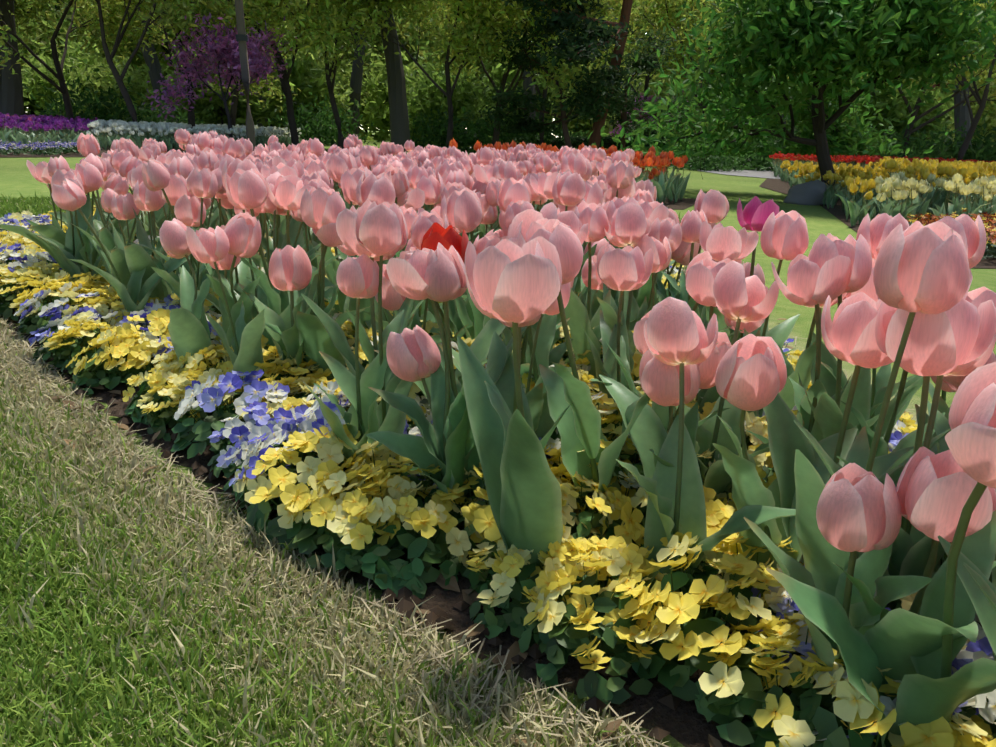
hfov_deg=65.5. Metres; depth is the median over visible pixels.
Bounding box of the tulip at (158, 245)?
[152,211,166,260]
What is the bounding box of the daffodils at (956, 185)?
[929,173,995,218]
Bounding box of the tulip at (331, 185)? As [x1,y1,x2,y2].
[329,178,333,188]
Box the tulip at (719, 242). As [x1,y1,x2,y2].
[699,221,758,337]
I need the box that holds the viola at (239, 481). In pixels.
[216,417,327,516]
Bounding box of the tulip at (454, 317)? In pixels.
[396,247,473,350]
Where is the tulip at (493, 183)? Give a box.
[485,177,500,208]
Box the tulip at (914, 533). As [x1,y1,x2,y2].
[837,332,995,603]
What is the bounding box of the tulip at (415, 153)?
[412,150,422,156]
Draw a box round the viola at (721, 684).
[698,613,875,746]
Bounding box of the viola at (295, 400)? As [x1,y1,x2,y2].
[232,377,349,440]
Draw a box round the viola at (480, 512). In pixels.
[424,462,598,593]
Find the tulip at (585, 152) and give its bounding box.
[580,148,590,159]
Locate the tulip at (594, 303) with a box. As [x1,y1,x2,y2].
[585,201,641,321]
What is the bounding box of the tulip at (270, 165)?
[265,159,285,224]
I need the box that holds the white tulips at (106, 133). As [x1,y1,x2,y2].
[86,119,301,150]
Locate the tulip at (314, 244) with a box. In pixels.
[291,162,349,258]
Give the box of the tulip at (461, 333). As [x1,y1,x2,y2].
[417,206,472,338]
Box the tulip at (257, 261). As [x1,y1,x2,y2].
[237,180,320,267]
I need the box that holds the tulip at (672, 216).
[657,209,679,298]
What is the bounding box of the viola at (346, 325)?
[333,318,362,366]
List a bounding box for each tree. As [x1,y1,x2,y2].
[0,0,64,116]
[0,0,154,121]
[0,54,1,112]
[14,0,77,58]
[15,1,64,97]
[22,0,86,103]
[25,0,300,122]
[28,0,277,129]
[60,0,273,125]
[85,0,328,134]
[135,0,176,121]
[143,10,296,137]
[199,0,366,144]
[222,0,453,148]
[234,0,255,150]
[246,0,447,134]
[256,18,269,126]
[304,0,608,147]
[346,15,365,136]
[375,0,409,151]
[376,2,653,127]
[396,0,633,145]
[411,0,666,145]
[463,20,650,148]
[493,0,641,147]
[506,5,537,142]
[523,0,746,120]
[544,26,708,149]
[575,0,995,185]
[586,0,792,131]
[598,3,664,128]
[632,7,859,116]
[696,34,711,90]
[810,52,977,137]
[850,22,995,157]
[887,0,995,161]
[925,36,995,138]
[953,0,995,86]
[954,3,993,148]
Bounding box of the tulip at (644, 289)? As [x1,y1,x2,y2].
[614,273,657,307]
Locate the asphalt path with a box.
[470,147,779,178]
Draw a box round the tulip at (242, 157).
[212,148,245,206]
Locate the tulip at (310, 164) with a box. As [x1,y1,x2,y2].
[302,156,328,244]
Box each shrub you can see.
[18,4,69,115]
[18,36,33,89]
[21,20,133,119]
[22,66,161,121]
[23,99,43,115]
[33,40,155,113]
[54,44,170,122]
[93,93,213,123]
[101,56,171,121]
[142,28,358,136]
[149,35,285,128]
[246,25,373,136]
[266,85,385,145]
[359,45,462,141]
[360,34,420,136]
[374,99,502,151]
[383,41,500,146]
[434,102,545,152]
[475,42,578,141]
[483,105,588,145]
[546,48,673,136]
[552,39,678,135]
[603,72,715,136]
[609,90,687,135]
[650,135,764,170]
[654,119,778,167]
[697,53,800,139]
[705,136,790,171]
[714,103,870,168]
[804,117,960,165]
[813,79,953,157]
[827,71,920,127]
[840,122,926,162]
[893,124,987,159]
[911,107,995,161]
[929,104,981,148]
[946,53,995,157]
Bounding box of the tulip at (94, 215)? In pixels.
[51,192,101,226]
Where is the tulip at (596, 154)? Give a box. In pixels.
[590,148,605,175]
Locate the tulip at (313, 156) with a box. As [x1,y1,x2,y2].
[305,152,319,159]
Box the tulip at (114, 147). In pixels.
[90,139,145,211]
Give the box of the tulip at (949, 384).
[927,351,995,564]
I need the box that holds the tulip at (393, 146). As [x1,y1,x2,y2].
[388,142,395,154]
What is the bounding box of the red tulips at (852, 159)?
[769,151,995,176]
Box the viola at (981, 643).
[802,591,993,714]
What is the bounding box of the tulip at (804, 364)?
[743,236,837,420]
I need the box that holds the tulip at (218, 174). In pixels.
[206,168,225,228]
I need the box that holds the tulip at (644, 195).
[633,188,674,265]
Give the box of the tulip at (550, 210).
[501,202,587,382]
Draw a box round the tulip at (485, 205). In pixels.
[385,189,489,263]
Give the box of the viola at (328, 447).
[245,423,400,549]
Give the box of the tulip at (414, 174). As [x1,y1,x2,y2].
[406,165,428,188]
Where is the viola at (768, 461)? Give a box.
[765,405,889,479]
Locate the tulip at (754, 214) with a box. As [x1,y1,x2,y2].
[737,196,778,339]
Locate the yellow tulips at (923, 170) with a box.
[868,156,995,214]
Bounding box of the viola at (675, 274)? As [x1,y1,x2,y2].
[669,266,681,280]
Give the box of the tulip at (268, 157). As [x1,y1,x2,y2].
[261,155,273,162]
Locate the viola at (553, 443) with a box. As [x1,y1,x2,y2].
[539,437,564,477]
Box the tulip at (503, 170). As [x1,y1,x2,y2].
[484,161,517,232]
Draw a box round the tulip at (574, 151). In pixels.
[563,147,579,156]
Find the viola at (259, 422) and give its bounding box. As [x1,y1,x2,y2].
[207,401,312,495]
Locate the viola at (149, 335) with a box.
[138,321,222,375]
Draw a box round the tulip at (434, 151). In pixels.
[429,145,441,158]
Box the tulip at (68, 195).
[52,178,193,311]
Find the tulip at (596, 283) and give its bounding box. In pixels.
[581,255,618,306]
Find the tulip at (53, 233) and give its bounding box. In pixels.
[27,169,97,245]
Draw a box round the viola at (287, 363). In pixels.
[230,355,333,407]
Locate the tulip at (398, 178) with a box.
[341,164,408,260]
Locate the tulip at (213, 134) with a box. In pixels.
[206,130,217,137]
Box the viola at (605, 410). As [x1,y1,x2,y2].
[551,391,634,484]
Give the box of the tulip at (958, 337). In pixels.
[794,299,995,609]
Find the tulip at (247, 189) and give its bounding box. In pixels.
[225,168,341,354]
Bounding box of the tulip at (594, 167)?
[588,159,597,173]
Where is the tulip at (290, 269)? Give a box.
[238,245,326,379]
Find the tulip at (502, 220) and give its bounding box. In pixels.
[499,210,506,229]
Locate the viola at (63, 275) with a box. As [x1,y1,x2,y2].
[38,270,109,297]
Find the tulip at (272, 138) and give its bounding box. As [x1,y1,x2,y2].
[267,135,278,144]
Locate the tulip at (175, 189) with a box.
[152,174,201,294]
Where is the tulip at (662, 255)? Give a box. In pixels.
[629,234,730,353]
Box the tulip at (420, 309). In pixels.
[396,238,467,316]
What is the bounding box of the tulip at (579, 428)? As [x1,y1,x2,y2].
[518,219,717,512]
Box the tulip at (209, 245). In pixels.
[186,226,264,379]
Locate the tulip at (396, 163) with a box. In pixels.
[391,160,404,169]
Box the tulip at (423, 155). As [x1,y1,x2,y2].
[416,150,431,164]
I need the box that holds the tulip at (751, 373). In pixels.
[712,334,857,567]
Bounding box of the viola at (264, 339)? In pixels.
[199,335,278,369]
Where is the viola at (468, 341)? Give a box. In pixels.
[451,338,486,358]
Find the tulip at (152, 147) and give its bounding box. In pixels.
[142,143,160,155]
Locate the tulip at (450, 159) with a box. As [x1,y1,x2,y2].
[443,157,497,207]
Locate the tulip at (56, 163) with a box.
[26,155,117,272]
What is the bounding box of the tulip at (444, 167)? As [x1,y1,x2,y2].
[436,160,458,182]
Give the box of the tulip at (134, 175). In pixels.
[127,164,171,294]
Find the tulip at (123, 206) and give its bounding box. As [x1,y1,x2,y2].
[109,192,139,288]
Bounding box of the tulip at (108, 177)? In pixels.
[107,172,144,240]
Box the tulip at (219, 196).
[212,192,226,228]
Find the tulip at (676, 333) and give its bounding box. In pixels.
[616,297,795,578]
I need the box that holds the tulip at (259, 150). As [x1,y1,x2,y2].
[254,144,268,155]
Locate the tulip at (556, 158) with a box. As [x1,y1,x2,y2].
[554,155,560,163]
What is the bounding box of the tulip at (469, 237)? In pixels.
[432,167,481,239]
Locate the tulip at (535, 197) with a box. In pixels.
[523,172,542,209]
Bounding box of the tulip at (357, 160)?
[343,156,360,196]
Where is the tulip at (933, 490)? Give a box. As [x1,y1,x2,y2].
[832,446,995,699]
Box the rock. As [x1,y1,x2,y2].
[783,180,835,204]
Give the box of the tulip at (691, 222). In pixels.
[679,209,707,324]
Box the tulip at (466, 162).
[456,156,497,238]
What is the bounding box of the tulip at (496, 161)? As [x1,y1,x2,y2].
[488,159,505,230]
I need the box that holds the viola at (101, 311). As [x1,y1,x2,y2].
[57,303,115,326]
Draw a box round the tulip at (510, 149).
[507,147,514,155]
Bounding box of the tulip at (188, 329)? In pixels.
[159,218,214,367]
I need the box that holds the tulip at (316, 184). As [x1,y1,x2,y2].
[303,178,334,301]
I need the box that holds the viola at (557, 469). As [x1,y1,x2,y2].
[544,445,629,514]
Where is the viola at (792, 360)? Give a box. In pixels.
[788,356,796,369]
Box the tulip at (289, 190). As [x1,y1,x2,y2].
[265,175,333,294]
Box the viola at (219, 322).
[212,316,221,345]
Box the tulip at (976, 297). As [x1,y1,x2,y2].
[915,287,995,452]
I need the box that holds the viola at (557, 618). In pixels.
[518,547,684,710]
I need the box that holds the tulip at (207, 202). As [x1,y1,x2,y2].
[197,197,217,229]
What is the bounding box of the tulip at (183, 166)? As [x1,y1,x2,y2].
[128,155,193,260]
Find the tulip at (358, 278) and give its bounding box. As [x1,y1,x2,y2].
[302,254,399,468]
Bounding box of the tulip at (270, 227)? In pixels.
[265,216,272,236]
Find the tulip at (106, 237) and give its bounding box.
[79,153,132,271]
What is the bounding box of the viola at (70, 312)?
[28,305,121,368]
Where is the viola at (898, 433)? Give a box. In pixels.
[888,420,905,445]
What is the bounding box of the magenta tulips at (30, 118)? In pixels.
[0,114,36,140]
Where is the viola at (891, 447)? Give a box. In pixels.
[883,438,895,451]
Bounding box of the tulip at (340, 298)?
[324,191,345,317]
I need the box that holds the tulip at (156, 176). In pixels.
[142,158,215,311]
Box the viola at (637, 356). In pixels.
[631,347,642,386]
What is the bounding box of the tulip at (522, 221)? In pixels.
[453,209,578,394]
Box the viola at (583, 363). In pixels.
[565,357,598,405]
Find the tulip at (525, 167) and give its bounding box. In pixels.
[517,160,531,175]
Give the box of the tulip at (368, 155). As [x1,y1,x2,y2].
[358,145,377,206]
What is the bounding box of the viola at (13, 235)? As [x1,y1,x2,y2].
[2,232,41,250]
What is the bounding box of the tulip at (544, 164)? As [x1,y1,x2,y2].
[535,155,552,210]
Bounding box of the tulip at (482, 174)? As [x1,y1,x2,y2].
[473,164,501,238]
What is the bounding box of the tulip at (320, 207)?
[288,186,344,380]
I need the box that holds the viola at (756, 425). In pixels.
[634,389,763,459]
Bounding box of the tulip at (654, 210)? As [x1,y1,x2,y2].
[618,199,668,299]
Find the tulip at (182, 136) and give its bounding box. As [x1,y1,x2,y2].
[174,128,190,151]
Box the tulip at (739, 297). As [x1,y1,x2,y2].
[676,260,778,500]
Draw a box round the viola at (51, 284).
[10,276,97,324]
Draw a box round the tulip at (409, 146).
[404,140,414,151]
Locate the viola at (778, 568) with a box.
[763,554,804,572]
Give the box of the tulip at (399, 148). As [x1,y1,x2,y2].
[395,144,403,154]
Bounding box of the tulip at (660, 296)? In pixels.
[656,222,715,301]
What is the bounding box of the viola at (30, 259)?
[6,252,56,271]
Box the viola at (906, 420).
[895,412,917,429]
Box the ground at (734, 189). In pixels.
[0,129,906,746]
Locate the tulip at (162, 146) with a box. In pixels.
[157,141,166,152]
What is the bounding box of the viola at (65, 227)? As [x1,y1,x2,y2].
[60,222,67,232]
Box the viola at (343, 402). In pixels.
[334,390,349,411]
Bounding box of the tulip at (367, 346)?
[346,253,423,363]
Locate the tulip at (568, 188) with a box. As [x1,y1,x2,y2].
[552,171,586,338]
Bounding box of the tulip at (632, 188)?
[607,178,645,198]
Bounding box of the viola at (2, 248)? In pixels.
[0,247,6,263]
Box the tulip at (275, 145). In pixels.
[268,141,284,152]
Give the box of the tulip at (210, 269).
[204,225,252,295]
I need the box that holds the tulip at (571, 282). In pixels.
[510,279,573,331]
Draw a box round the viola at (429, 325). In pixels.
[419,317,438,336]
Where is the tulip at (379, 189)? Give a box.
[344,172,395,350]
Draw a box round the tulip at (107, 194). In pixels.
[101,188,138,245]
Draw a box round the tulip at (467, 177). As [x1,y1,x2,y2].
[442,168,474,243]
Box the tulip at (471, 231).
[470,217,483,242]
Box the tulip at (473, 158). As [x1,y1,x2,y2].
[468,153,497,208]
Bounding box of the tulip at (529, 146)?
[525,143,535,150]
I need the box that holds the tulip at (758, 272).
[717,262,764,340]
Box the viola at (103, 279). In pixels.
[97,266,107,284]
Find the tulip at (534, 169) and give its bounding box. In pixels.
[532,163,549,210]
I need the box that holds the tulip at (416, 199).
[403,188,424,211]
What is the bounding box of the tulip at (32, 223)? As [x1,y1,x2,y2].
[26,184,63,235]
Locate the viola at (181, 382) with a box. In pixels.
[137,370,224,440]
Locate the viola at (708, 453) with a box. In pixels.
[633,449,731,505]
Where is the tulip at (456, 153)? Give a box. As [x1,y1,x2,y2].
[451,148,462,159]
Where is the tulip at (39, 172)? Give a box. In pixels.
[26,160,62,230]
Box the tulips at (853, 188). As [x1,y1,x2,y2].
[779,160,889,226]
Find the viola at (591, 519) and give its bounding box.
[494,471,644,562]
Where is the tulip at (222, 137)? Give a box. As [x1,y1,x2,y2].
[214,134,227,151]
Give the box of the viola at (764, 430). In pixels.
[744,415,773,468]
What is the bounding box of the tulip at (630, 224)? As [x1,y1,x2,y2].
[597,202,650,390]
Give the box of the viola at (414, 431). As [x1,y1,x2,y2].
[393,419,432,480]
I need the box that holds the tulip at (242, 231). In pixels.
[206,212,261,349]
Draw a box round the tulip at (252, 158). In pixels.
[244,154,267,215]
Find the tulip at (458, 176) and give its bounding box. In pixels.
[445,169,465,235]
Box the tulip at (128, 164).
[93,155,143,237]
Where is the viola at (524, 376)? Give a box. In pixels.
[520,373,557,432]
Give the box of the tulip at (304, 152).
[302,146,306,156]
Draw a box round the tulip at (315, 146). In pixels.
[305,138,323,156]
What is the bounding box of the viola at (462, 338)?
[431,331,464,349]
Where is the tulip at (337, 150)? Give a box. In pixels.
[333,148,341,188]
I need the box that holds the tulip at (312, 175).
[301,172,330,273]
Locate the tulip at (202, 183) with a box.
[151,167,217,307]
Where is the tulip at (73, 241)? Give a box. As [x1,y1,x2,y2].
[0,169,92,279]
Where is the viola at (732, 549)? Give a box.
[712,493,742,554]
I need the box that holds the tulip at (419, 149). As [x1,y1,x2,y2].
[410,147,427,154]
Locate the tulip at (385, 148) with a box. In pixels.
[380,141,391,154]
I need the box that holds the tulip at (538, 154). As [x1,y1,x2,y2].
[533,151,547,204]
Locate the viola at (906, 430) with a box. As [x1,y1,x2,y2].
[901,427,916,432]
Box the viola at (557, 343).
[553,326,576,363]
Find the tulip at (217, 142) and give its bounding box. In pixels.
[209,137,222,149]
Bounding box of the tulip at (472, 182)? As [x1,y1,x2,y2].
[463,171,474,235]
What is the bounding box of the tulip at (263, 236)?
[259,219,266,256]
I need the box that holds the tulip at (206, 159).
[195,149,260,231]
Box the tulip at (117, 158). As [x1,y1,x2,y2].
[104,149,141,241]
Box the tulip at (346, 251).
[337,245,464,332]
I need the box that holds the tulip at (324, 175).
[314,169,329,185]
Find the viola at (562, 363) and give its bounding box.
[512,338,565,365]
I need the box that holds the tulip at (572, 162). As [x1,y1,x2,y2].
[561,153,586,176]
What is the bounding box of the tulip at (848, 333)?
[765,292,950,548]
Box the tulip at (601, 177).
[593,174,605,181]
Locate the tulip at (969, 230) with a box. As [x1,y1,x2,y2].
[929,214,995,419]
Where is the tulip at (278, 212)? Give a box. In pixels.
[257,207,286,258]
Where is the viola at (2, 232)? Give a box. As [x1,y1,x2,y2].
[0,231,10,239]
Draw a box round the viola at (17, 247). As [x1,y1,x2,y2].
[0,240,24,251]
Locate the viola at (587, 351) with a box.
[572,328,633,404]
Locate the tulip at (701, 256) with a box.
[588,251,711,402]
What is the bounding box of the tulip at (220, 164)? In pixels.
[214,155,241,270]
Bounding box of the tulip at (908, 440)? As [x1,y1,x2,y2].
[841,269,972,472]
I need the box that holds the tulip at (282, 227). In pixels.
[264,215,285,239]
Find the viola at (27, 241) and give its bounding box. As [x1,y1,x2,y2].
[11,236,39,248]
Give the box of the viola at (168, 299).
[140,295,214,325]
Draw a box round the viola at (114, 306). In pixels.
[107,297,164,325]
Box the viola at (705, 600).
[594,532,804,721]
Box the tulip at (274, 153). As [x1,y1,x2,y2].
[268,150,279,157]
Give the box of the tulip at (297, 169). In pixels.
[261,160,311,256]
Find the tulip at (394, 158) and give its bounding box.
[391,155,400,161]
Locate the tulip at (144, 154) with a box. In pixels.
[138,146,156,161]
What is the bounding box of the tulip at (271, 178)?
[260,172,320,269]
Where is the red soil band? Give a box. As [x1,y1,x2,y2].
[663,197,695,209]
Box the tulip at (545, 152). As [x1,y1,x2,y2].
[541,149,556,155]
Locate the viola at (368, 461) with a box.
[316,454,414,481]
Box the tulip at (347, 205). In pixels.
[340,194,349,209]
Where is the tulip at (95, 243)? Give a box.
[71,163,159,287]
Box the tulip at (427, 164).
[422,161,433,211]
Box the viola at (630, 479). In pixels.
[551,436,645,516]
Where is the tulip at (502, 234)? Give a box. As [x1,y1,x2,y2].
[485,229,507,238]
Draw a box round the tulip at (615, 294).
[573,288,618,303]
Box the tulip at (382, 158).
[378,155,388,161]
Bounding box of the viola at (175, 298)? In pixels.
[168,288,220,319]
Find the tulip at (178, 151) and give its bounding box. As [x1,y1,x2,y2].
[170,149,184,156]
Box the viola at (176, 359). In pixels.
[158,345,223,364]
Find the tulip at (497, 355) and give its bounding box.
[461,314,571,547]
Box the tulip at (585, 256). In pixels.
[558,199,596,295]
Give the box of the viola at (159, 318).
[101,308,173,379]
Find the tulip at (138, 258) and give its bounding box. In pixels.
[124,180,168,299]
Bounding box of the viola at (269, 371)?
[230,346,330,395]
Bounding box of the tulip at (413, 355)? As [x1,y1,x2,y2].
[366,325,493,528]
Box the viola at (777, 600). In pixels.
[721,582,811,695]
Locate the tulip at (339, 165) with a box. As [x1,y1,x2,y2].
[326,151,395,259]
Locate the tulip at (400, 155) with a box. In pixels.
[396,152,409,158]
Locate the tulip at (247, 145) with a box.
[237,138,252,154]
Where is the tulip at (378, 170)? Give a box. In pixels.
[372,164,385,175]
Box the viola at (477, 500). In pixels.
[417,474,486,503]
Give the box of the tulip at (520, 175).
[478,167,522,238]
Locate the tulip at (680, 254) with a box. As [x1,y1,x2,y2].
[620,240,699,302]
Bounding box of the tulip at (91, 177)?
[71,160,143,248]
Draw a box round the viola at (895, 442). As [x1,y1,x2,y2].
[890,433,908,445]
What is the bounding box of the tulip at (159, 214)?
[93,203,167,226]
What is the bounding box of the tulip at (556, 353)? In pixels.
[507,224,572,365]
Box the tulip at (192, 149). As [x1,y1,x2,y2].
[186,143,214,207]
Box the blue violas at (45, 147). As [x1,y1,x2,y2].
[0,140,80,155]
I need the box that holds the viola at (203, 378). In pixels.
[171,370,243,430]
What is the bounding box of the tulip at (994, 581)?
[992,554,995,660]
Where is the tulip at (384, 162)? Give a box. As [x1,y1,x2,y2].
[376,160,391,165]
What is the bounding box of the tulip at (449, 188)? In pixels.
[441,182,465,234]
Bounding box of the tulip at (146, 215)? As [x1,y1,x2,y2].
[143,207,170,229]
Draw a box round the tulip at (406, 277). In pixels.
[368,242,484,501]
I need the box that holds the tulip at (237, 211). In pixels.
[234,207,258,267]
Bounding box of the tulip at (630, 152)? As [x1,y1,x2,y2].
[625,148,634,160]
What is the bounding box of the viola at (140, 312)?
[113,305,157,327]
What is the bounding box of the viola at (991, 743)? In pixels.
[974,738,995,746]
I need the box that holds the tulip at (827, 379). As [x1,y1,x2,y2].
[810,258,922,437]
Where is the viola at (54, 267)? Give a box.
[3,260,73,293]
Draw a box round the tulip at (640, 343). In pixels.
[589,310,675,456]
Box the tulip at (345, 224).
[301,205,413,404]
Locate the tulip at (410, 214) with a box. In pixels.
[388,206,417,316]
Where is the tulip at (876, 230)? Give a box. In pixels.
[821,213,921,437]
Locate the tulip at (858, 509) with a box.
[744,463,931,671]
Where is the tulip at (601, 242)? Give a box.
[579,238,608,291]
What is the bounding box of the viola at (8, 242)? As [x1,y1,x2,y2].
[0,239,23,246]
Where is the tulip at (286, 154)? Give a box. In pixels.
[280,148,303,162]
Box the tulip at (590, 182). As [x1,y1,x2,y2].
[584,180,607,241]
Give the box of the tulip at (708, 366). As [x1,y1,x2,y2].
[606,332,731,430]
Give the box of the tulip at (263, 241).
[261,173,307,251]
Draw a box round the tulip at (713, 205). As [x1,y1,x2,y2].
[660,189,728,324]
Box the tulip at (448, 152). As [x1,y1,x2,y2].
[445,146,455,157]
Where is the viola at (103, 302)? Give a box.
[77,286,149,337]
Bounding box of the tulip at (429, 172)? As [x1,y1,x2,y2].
[427,170,435,212]
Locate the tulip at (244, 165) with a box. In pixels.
[212,158,281,317]
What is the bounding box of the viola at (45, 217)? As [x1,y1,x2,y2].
[23,214,51,224]
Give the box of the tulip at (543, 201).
[535,199,547,211]
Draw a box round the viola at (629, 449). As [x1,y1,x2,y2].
[608,412,641,473]
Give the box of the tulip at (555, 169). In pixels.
[550,163,560,172]
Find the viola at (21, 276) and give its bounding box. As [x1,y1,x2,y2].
[0,266,59,320]
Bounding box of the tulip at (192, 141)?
[189,138,202,150]
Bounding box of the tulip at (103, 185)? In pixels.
[101,181,106,189]
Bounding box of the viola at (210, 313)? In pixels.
[205,310,221,339]
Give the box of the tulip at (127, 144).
[102,137,173,238]
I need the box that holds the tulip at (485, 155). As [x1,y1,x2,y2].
[476,146,494,165]
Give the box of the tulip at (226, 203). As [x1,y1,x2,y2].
[217,197,232,217]
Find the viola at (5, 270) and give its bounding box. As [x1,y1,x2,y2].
[0,263,22,291]
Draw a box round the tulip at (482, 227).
[472,164,498,233]
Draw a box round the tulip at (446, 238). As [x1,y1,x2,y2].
[374,222,505,399]
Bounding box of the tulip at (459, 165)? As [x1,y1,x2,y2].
[448,160,463,233]
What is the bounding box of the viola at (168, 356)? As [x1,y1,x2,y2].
[136,340,214,389]
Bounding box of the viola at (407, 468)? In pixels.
[303,441,471,563]
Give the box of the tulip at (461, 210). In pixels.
[440,188,481,339]
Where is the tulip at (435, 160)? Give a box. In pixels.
[428,156,443,207]
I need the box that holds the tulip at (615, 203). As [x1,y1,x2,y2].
[595,196,638,330]
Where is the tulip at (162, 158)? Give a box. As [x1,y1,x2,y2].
[147,152,181,221]
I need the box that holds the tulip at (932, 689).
[766,362,995,746]
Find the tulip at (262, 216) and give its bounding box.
[257,162,271,232]
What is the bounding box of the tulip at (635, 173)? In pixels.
[629,163,638,178]
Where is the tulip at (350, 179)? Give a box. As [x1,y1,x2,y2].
[339,167,384,263]
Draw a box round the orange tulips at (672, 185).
[449,138,690,203]
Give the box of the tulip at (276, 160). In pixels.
[270,155,296,224]
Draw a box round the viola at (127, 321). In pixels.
[119,312,150,331]
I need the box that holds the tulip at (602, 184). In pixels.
[592,177,606,189]
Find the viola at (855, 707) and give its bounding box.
[749,654,994,746]
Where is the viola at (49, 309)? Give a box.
[14,282,99,334]
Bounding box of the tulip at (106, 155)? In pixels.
[101,149,174,225]
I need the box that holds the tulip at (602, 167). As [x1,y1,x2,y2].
[596,159,611,175]
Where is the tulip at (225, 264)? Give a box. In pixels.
[198,254,257,311]
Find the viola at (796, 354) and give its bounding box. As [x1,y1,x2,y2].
[785,350,802,370]
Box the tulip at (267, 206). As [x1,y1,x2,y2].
[246,183,276,281]
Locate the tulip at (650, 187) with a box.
[644,179,656,200]
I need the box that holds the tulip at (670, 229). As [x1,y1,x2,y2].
[618,217,681,330]
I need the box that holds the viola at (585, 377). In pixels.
[549,365,598,394]
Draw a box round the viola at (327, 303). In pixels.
[324,297,341,314]
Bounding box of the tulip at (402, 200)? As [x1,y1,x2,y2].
[394,191,407,206]
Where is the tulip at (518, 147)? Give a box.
[514,144,523,154]
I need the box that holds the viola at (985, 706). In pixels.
[952,650,995,737]
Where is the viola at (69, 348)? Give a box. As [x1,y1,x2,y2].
[43,316,116,373]
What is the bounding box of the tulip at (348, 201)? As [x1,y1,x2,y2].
[343,194,357,209]
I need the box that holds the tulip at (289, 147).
[287,144,295,151]
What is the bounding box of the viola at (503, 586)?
[466,534,590,646]
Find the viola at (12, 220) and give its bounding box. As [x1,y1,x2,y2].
[0,216,26,231]
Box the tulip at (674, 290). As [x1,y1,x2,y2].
[657,264,681,297]
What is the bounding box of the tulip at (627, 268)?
[583,243,653,422]
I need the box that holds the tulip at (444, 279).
[424,245,527,496]
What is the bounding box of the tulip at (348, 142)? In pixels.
[343,137,353,148]
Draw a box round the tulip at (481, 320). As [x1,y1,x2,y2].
[466,288,552,367]
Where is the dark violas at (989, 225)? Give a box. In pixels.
[906,208,995,259]
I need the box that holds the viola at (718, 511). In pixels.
[587,485,734,562]
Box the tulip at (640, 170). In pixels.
[634,166,641,176]
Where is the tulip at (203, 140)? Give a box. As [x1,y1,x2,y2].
[196,132,215,208]
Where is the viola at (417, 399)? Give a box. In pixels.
[397,395,430,464]
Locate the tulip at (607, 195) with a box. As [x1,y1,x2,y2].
[602,188,613,203]
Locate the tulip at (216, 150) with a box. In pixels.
[203,147,223,155]
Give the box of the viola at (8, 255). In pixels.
[0,247,23,264]
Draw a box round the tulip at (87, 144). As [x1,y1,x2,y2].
[48,133,114,223]
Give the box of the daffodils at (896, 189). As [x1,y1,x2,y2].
[862,171,947,221]
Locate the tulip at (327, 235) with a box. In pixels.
[265,223,367,374]
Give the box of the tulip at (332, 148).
[328,144,339,152]
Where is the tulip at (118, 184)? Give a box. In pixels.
[97,173,128,257]
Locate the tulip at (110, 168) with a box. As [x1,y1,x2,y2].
[101,156,117,217]
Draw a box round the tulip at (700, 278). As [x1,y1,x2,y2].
[686,258,744,418]
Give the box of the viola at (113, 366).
[66,329,152,394]
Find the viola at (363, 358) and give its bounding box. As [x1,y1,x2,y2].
[345,336,378,369]
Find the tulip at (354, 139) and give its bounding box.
[347,134,358,146]
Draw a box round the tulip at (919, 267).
[794,221,969,596]
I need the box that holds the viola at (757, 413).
[756,410,764,416]
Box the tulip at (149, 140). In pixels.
[142,138,157,146]
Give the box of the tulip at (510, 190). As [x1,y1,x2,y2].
[497,177,531,211]
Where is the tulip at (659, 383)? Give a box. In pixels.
[599,350,699,478]
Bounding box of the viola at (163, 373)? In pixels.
[122,362,203,428]
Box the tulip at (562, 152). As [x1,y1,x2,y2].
[545,146,571,203]
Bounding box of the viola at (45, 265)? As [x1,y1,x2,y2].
[23,263,48,275]
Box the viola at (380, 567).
[334,474,484,598]
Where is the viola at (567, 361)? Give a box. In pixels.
[553,346,570,366]
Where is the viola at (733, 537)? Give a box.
[682,528,803,616]
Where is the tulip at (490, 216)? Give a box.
[481,206,500,233]
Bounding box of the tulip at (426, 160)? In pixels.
[420,158,434,168]
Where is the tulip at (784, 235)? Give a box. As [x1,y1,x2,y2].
[745,210,808,435]
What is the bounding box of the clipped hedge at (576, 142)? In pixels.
[550,133,707,160]
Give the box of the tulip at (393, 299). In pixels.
[375,264,450,343]
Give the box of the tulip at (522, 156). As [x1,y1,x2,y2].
[515,150,527,161]
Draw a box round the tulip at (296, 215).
[290,209,339,267]
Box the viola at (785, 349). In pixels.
[782,338,799,357]
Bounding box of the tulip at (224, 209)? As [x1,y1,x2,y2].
[218,157,227,225]
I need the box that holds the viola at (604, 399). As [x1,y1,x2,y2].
[590,393,667,459]
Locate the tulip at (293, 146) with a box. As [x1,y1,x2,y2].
[292,143,299,150]
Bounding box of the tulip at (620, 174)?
[606,160,633,289]
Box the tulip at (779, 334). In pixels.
[724,314,799,353]
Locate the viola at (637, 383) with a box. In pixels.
[596,378,651,405]
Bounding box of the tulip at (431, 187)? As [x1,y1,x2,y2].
[417,172,444,208]
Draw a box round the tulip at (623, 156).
[612,151,629,163]
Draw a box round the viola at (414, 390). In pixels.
[406,344,458,423]
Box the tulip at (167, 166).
[155,163,199,234]
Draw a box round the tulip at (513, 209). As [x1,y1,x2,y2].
[505,200,543,314]
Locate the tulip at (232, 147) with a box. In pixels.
[207,137,243,215]
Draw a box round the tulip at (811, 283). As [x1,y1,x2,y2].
[745,254,878,443]
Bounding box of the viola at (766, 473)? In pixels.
[723,444,776,502]
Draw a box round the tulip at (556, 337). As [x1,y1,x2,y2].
[523,313,560,350]
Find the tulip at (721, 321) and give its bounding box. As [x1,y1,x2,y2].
[706,259,741,344]
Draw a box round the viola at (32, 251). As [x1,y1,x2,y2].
[12,246,46,261]
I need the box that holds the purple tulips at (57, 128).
[0,112,105,145]

